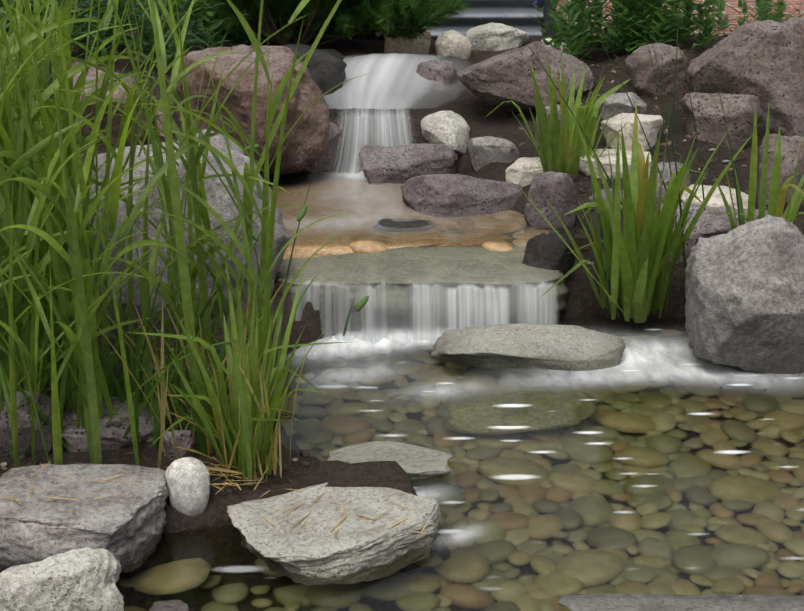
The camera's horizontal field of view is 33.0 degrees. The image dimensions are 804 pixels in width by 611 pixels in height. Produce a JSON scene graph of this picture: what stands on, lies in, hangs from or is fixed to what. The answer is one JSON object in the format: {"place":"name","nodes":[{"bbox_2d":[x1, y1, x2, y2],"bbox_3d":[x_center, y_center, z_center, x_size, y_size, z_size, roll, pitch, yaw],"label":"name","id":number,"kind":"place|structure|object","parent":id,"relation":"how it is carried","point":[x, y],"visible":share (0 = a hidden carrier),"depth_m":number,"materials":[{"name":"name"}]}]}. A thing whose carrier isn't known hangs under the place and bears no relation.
{"place":"outdoors","nodes":[
{"label":"outdoors","id":0,"kind":"place"},
{"bbox_2d":[333,112,414,120],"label":"rock","id":1,"kind":"object","parent":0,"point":[340,115],"depth_m":5.05,"materials":[{"name":"grey stone"}]},
{"bbox_2d":[0,317,803,610],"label":"pond water","id":2,"kind":"structure","parent":0,"point":[660,458],"depth_m":2.95,"materials":[{"name":"clear liquid"}]},
{"bbox_2d":[0,547,123,610],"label":"rock","id":3,"kind":"object","parent":2,"relation":"in","point":[85,579],"visible":1,"depth_m":2.36,"materials":[{"name":"grey stone"}]},
{"bbox_2d":[149,600,188,610],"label":"rock","id":4,"kind":"object","parent":2,"relation":"in","point":[174,605],"visible":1,"depth_m":2.45,"materials":[{"name":"grey stone"}]},
{"bbox_2d":[431,323,625,370],"bbox_3d":[0.338,0.138,3.659,0.526,0.153,0.237,0,19,-1],"label":"rock","id":5,"kind":"object","parent":2,"relation":"in","point":[551,347],"visible":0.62,"depth_m":3.58,"materials":[{"name":"stone"}]},
{"bbox_2d":[558,594,803,610],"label":"rock","id":6,"kind":"object","parent":2,"relation":"in","point":[672,602],"visible":1,"depth_m":2.45,"materials":[{"name":"grey stone"}]},
{"bbox_2d":[685,214,803,373],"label":"rock","id":7,"kind":"object","parent":2,"relation":"in","point":[744,296],"visible":0.9,"depth_m":3.44,"materials":[{"name":"grey stone"}]},
{"bbox_2d":[0,0,803,569],"bbox_3d":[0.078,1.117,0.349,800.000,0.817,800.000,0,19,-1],"label":"ground","id":8,"kind":"structure","parent":0,"point":[474,110],"depth_m":4.21,"materials":[{"name":"soil"}]},
{"bbox_2d":[0,389,52,455],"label":"rock","id":9,"kind":"object","parent":8,"relation":"on","point":[44,405],"visible":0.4,"depth_m":2.91,"materials":[{"name":"grey stone"}]},
{"bbox_2d":[0,0,95,83],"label":"shrub","id":10,"kind":"object","parent":8,"relation":"on","point":[6,25],"visible":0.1,"depth_m":4.98,"materials":[{"name":"green plant"}]},
{"bbox_2d":[0,463,168,568],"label":"rock","id":11,"kind":"object","parent":8,"relation":"on","point":[123,523],"visible":0.73,"depth_m":2.61,"materials":[{"name":"grey stone"}]},
{"bbox_2d":[0,460,137,512],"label":"straw","id":12,"kind":"object","parent":11,"relation":"on","point":[56,486],"visible":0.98,"depth_m":2.66,"materials":[{"name":"beige plant"}]},
{"bbox_2d":[50,61,147,146],"bbox_3d":[-1.063,-0.690,4.712,0.378,0.305,0.302,0,19,-1],"label":"rock","id":13,"kind":"object","parent":8,"relation":"on","point":[117,94],"visible":0.25,"depth_m":4.63,"materials":[{"name":"grey stone"}]},
{"bbox_2d":[61,397,165,452],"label":"rock","id":14,"kind":"object","parent":8,"relation":"on","point":[112,432],"visible":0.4,"depth_m":2.95,"materials":[{"name":"grey stone"}]},
{"bbox_2d":[0,0,234,65],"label":"shrub","id":15,"kind":"object","parent":8,"relation":"on","point":[147,34],"visible":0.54,"depth_m":5.34,"materials":[{"name":"green plant"}]},
{"bbox_2d":[0,0,290,467],"bbox_3d":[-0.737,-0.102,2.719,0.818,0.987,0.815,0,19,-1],"label":"grass","id":16,"kind":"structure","parent":8,"relation":"on","point":[80,343],"depth_m":2.75,"materials":[{"name":"green plant"}]},
{"bbox_2d":[0,218,319,456],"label":"grass base","id":17,"kind":"object","parent":8,"relation":"on","point":[110,362],"visible":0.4,"depth_m":3.01,"materials":[{"name":"green plant"}]},
{"bbox_2d":[155,105,172,136],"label":"rock","id":18,"kind":"object","parent":8,"relation":"on","point":[159,124],"visible":0.15,"depth_m":4.80,"materials":[{"name":"grey stone"}]},
{"bbox_2d":[163,430,193,459],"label":"rock","id":19,"kind":"object","parent":8,"relation":"on","point":[183,438],"visible":0.56,"depth_m":2.91,"materials":[{"name":"grey stone"}]},
{"bbox_2d":[68,129,290,323],"bbox_3d":[-0.624,-0.184,3.903,0.616,0.604,0.555,0,19,-1],"label":"rock","id":20,"kind":"object","parent":8,"relation":"on","point":[220,202],"visible":0.21,"depth_m":3.68,"materials":[{"name":"grey stone"}]},
{"bbox_2d":[165,457,209,515],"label":"white pebble","id":21,"kind":"object","parent":8,"relation":"on","point":[188,481],"visible":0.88,"depth_m":2.72,"materials":[{"name":"white stone"}]},
{"bbox_2d":[76,258,308,467],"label":"dry grass","id":22,"kind":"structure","parent":8,"relation":"on","point":[163,403],"depth_m":2.90,"materials":[{"name":"beige plant"}]},
{"bbox_2d":[14,0,371,422],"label":"grass","id":23,"kind":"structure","parent":8,"relation":"on","point":[178,264],"depth_m":2.92,"materials":[{"name":"green plant"}]},
{"bbox_2d":[253,172,355,376],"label":"pod stalks","id":24,"kind":"object","parent":23,"relation":"attached to","point":[346,325],"visible":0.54,"depth_m":3.19,"materials":[{"name":"green plant"}]},
{"bbox_2d":[243,144,368,310],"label":"seed pods","id":25,"kind":"object","parent":24,"relation":"attached to","point":[361,304],"visible":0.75,"depth_m":3.11,"materials":[{"name":"green plant"}]},
{"bbox_2d":[201,456,261,494],"bbox_3d":[-0.394,0.351,2.825,0.238,0.006,0.194,-8,20,-21],"label":"straw","id":26,"kind":"object","parent":8,"relation":"on","point":[224,484],"visible":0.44,"depth_m":2.79,"materials":[{"name":"beige plant"}]},
{"bbox_2d":[172,342,291,489],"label":"dry grass","id":27,"kind":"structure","parent":8,"relation":"on","point":[267,459],"depth_m":2.81,"materials":[{"name":"plant"}]},
{"bbox_2d":[122,261,348,485],"bbox_3d":[-0.332,0.137,2.829,0.490,0.437,0.374,0,19,-1],"label":"iris","id":28,"kind":"object","parent":8,"relation":"on","point":[243,460],"visible":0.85,"depth_m":2.80,"materials":[{"name":"green plant"}]},
{"bbox_2d":[174,44,329,175],"bbox_3d":[-0.534,-0.668,4.755,0.567,0.461,0.454,0,19,-1],"label":"rock","id":29,"kind":"object","parent":8,"relation":"on","point":[305,145],"visible":0.69,"depth_m":4.62,"materials":[{"name":"brown stone"}]},
{"bbox_2d":[159,0,456,46],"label":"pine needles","id":30,"kind":"object","parent":8,"relation":"on","point":[237,27],"visible":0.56,"depth_m":6.13,"materials":[{"name":"green plant"}]},
{"bbox_2d":[282,44,346,108],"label":"rock","id":31,"kind":"object","parent":8,"relation":"on","point":[327,71],"visible":0.33,"depth_m":5.16,"materials":[{"name":"grey stone"}]},
{"bbox_2d":[194,0,436,46],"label":"shrub","id":32,"kind":"object","parent":8,"relation":"on","point":[277,41],"visible":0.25,"depth_m":6.24,"materials":[{"name":"green plant"}]},
{"bbox_2d":[299,121,343,173],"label":"rock","id":33,"kind":"object","parent":8,"relation":"on","point":[320,165],"visible":0.25,"depth_m":4.90,"materials":[{"name":"grey stone"}]},
{"bbox_2d":[319,49,344,61],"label":"cascade rock","id":34,"kind":"object","parent":8,"relation":"on","point":[337,54],"depth_m":5.55,"materials":[{"name":"grey stone"}]},
{"bbox_2d":[227,483,440,577],"bbox_3d":[-0.126,0.473,2.721,0.410,0.131,0.301,-10,21,-26],"label":"rock","id":35,"kind":"object","parent":8,"relation":"on","point":[312,547],"visible":0.88,"depth_m":2.65,"materials":[{"name":"grey stone"}]},
{"bbox_2d":[259,489,427,538],"bbox_3d":[-0.121,0.411,2.691,0.340,0.006,0.218,0,19,-1],"label":"straw","id":36,"kind":"object","parent":35,"relation":"on","point":[344,514],"visible":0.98,"depth_m":2.68,"materials":[{"name":"beige plant"}]},
{"bbox_2d":[267,0,444,39],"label":"shrub","id":37,"kind":"object","parent":8,"relation":"on","point":[363,35],"visible":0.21,"depth_m":6.43,"materials":[{"name":"green plant"}]},
{"bbox_2d":[254,0,471,45],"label":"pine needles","id":38,"kind":"object","parent":8,"relation":"on","point":[398,13],"visible":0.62,"depth_m":6.08,"materials":[{"name":"green plant"}]},
{"bbox_2d":[324,97,415,173],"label":"waterfall","id":39,"kind":"object","parent":8,"relation":"on","point":[384,132],"visible":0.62,"depth_m":4.93,"materials":[{"name":"liquid"}]},
{"bbox_2d":[191,0,553,41],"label":"metal bed frame","id":40,"kind":"object","parent":8,"relation":"on","point":[547,3],"visible":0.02,"depth_m":6.74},
{"bbox_2d":[210,0,543,40],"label":"metal bed panel","id":41,"kind":"object","parent":8,"relation":"on","point":[483,12],"visible":0.27,"depth_m":6.78,"materials":[{"name":"grey metal"}]},
{"bbox_2d":[327,441,453,478],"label":"rock","id":42,"kind":"object","parent":8,"relation":"on","point":[415,462],"visible":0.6,"depth_m":3.01,"materials":[{"name":"grey stone"}]},
{"bbox_2d":[283,238,508,258],"bbox_3d":[-0.115,-0.298,4.639,1.240,0.140,1.240,0,19,-1],"label":"stream bed","id":43,"kind":"object","parent":8,"relation":"on","point":[312,247],"visible":0.02,"depth_m":4.13,"materials":[{"name":"beige stone"}]},
{"bbox_2d":[378,219,429,227],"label":"pool rock","id":44,"kind":"object","parent":43,"relation":"on","point":[401,224],"visible":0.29,"depth_m":4.26,"materials":[{"name":"grey stone"}]},
{"bbox_2d":[359,143,457,183],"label":"rock","id":45,"kind":"object","parent":43,"relation":"on","point":[395,164],"visible":0.54,"depth_m":4.79,"materials":[{"name":"grey stone"}]},
{"bbox_2d":[401,174,523,215],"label":"rock","id":46,"kind":"object","parent":43,"relation":"on","point":[448,194],"visible":0.71,"depth_m":4.38,"materials":[{"name":"grey stone"}]},
{"bbox_2d":[325,53,469,108],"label":"cascade","id":47,"kind":"object","parent":8,"relation":"on","point":[387,77],"visible":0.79,"depth_m":5.24,"materials":[{"name":"liquid"}]},
{"bbox_2d":[0,33,803,492],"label":"soil mulch chips","id":48,"kind":"object","parent":8,"relation":"on","point":[150,439],"visible":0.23,"depth_m":4.44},
{"bbox_2d":[526,0,727,59],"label":"shrub","id":49,"kind":"object","parent":48,"relation":"on","point":[624,15],"depth_m":5.38,"materials":[{"name":"green plant"}]},
{"bbox_2d":[384,27,430,56],"bbox_3d":[0.026,-1.235,6.394,0.220,0.241,0.198,0,19,-1],"label":"plant pot","id":50,"kind":"object","parent":8,"relation":"on","point":[399,45],"visible":0.31,"depth_m":6.32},
{"bbox_2d":[274,238,567,320],"bbox_3d":[0.048,-0.103,4.150,0.900,0.160,0.680,0,19,-1],"label":"shelf rock","id":51,"kind":"object","parent":8,"relation":"on","point":[391,261],"visible":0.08,"depth_m":3.90,"materials":[{"name":"grey stone"}]},
{"bbox_2d":[290,243,558,345],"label":"waterfall","id":52,"kind":"object","parent":8,"relation":"on","point":[470,306],"visible":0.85,"depth_m":3.76,"materials":[{"name":"liquid"}]},
{"bbox_2d":[416,60,457,101],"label":"rock","id":53,"kind":"object","parent":8,"relation":"on","point":[435,72],"visible":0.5,"depth_m":5.29,"materials":[{"name":"stone"}]},
{"bbox_2d":[348,238,530,252],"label":"pool stones","id":54,"kind":"object","parent":8,"relation":"on","point":[376,245],"visible":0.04,"depth_m":4.11,"materials":[{"name":"beige stone"}]},
{"bbox_2d":[421,110,469,154],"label":"waterfall rock","id":55,"kind":"object","parent":8,"relation":"on","point":[450,129],"visible":0.79,"depth_m":4.91,"materials":[{"name":"beige stone"}]},
{"bbox_2d":[435,30,471,58],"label":"cream rock","id":56,"kind":"object","parent":8,"relation":"on","point":[452,44],"visible":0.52,"depth_m":6.35,"materials":[{"name":"beige stone"}]},
{"bbox_2d":[372,312,552,324],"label":"rock","id":57,"kind":"object","parent":8,"relation":"on","point":[392,319],"depth_m":3.88,"materials":[{"name":"grey stone"}]},
{"bbox_2d":[467,136,519,170],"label":"grey rock","id":58,"kind":"object","parent":8,"relation":"on","point":[485,150],"visible":0.81,"depth_m":4.77,"materials":[{"name":"grey stone"}]},
{"bbox_2d":[465,23,528,51],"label":"rock","id":59,"kind":"object","parent":8,"relation":"on","point":[488,37],"visible":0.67,"depth_m":6.47,"materials":[{"name":"beige stone"}]},
{"bbox_2d":[505,157,543,186],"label":"cream rock","id":60,"kind":"object","parent":8,"relation":"on","point":[524,171],"visible":0.52,"depth_m":4.53,"materials":[{"name":"beige stone"}]},
{"bbox_2d":[456,41,593,111],"bbox_3d":[0.467,-0.838,5.146,0.526,0.333,0.368,0,19,-1],"label":"rock","id":61,"kind":"object","parent":8,"relation":"on","point":[497,80],"visible":0.67,"depth_m":5.00,"materials":[{"name":"grey stone"}]},
{"bbox_2d":[522,233,575,285],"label":"rock","id":62,"kind":"object","parent":8,"relation":"on","point":[550,251],"visible":0.46,"depth_m":3.94,"materials":[{"name":"grey stone"}]},
{"bbox_2d":[524,171,577,227],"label":"rock","id":63,"kind":"object","parent":8,"relation":"on","point":[557,190],"visible":0.6,"depth_m":4.21,"materials":[{"name":"grey stone"}]},
{"bbox_2d":[541,38,568,50],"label":"cream rock","id":64,"kind":"object","parent":8,"relation":"on","point":[548,39],"visible":0.1,"depth_m":6.41,"materials":[{"name":"beige stone"}]},
{"bbox_2d":[486,49,631,176],"bbox_3d":[0.581,-0.625,4.468,0.498,0.391,0.430,-7,20,-20],"label":"iris","id":65,"kind":"object","parent":8,"relation":"on","point":[561,147],"visible":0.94,"depth_m":4.47,"materials":[{"name":"green plant"}]},
{"bbox_2d":[535,104,598,145],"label":"grey rock","id":66,"kind":"object","parent":8,"relation":"on","point":[547,108],"visible":0.15,"depth_m":4.77,"materials":[{"name":"grey stone"}]},
{"bbox_2d":[587,188,622,237],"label":"rock","id":67,"kind":"object","parent":8,"relation":"on","point":[589,200],"visible":0.19,"depth_m":4.21,"materials":[{"name":"grey stone"}]},
{"bbox_2d":[578,149,651,179],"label":"cream rock","id":68,"kind":"object","parent":8,"relation":"on","point":[584,164],"visible":0.4,"depth_m":4.48,"materials":[{"name":"beige stone"}]},
{"bbox_2d":[492,0,740,280],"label":"stems","id":69,"kind":"object","parent":8,"relation":"on","point":[683,244],"visible":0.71,"depth_m":3.92,"materials":[{"name":"green plant"}]},
{"bbox_2d":[601,92,646,119],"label":"rock","id":70,"kind":"object","parent":8,"relation":"on","point":[617,103],"visible":0.52,"depth_m":4.86,"materials":[{"name":"grey stone"}]},
{"bbox_2d":[600,113,664,150],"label":"cream rock","id":71,"kind":"object","parent":8,"relation":"on","point":[652,125],"visible":0.69,"depth_m":4.56,"materials":[{"name":"beige stone"}]},
{"bbox_2d":[522,101,752,322],"bbox_3d":[0.629,-0.241,3.723,0.549,0.591,0.570,9,21,25],"label":"iris","id":72,"kind":"object","parent":8,"relation":"on","point":[644,244],"visible":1,"depth_m":3.75,"materials":[{"name":"green plant"}]},
{"bbox_2d":[625,43,692,97],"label":"rock","id":73,"kind":"object","parent":8,"relation":"on","point":[639,68],"visible":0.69,"depth_m":4.96,"materials":[{"name":"grey stone"}]},
{"bbox_2d":[628,162,690,211],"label":"rock","id":74,"kind":"object","parent":8,"relation":"on","point":[666,176],"visible":0.15,"depth_m":4.21,"materials":[{"name":"grey stone"}]},
{"bbox_2d":[554,0,803,35],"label":"brick paving","id":75,"kind":"structure","parent":8,"relation":"on","point":[734,5],"depth_m":7.44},
{"bbox_2d":[637,0,803,34],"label":"herb","id":76,"kind":"object","parent":8,"relation":"on","point":[763,8],"depth_m":6.51,"materials":[{"name":"green plant"}]},
{"bbox_2d":[680,92,762,148],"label":"rock","id":77,"kind":"object","parent":8,"relation":"on","point":[739,113],"visible":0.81,"depth_m":4.53,"materials":[{"name":"grey stone"}]},
{"bbox_2d":[655,202,788,265],"bbox_3d":[0.974,-0.217,4.125,0.449,0.176,0.269,0,19,-1],"label":"rock","id":78,"kind":"object","parent":8,"relation":"on","point":[708,225],"visible":0.12,"depth_m":4.02,"materials":[{"name":"grey stone"}]},
{"bbox_2d":[681,184,747,208],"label":"cream rock","id":79,"kind":"object","parent":78,"relation":"on","point":[716,200],"visible":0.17,"depth_m":4.15,"materials":[{"name":"beige stone"}]},
{"bbox_2d":[687,16,803,136],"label":"rock","id":80,"kind":"object","parent":8,"relation":"on","point":[763,61],"visible":0.67,"depth_m":4.56,"materials":[{"name":"grey stone"}]},
{"bbox_2d":[693,97,803,229],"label":"iris","id":81,"kind":"object","parent":8,"relation":"on","point":[776,202],"visible":0.5,"depth_m":3.77,"materials":[{"name":"green plant"}]},
{"bbox_2d":[756,134,803,211],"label":"rock","id":82,"kind":"object","parent":8,"relation":"on","point":[790,148],"visible":0.44,"depth_m":4.12,"materials":[{"name":"grey stone"}]},
{"bbox_2d":[269,171,591,239],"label":"pool water","id":83,"kind":"structure","parent":0,"point":[352,194],"depth_m":4.35,"materials":[{"name":"liquid"}]}
]}

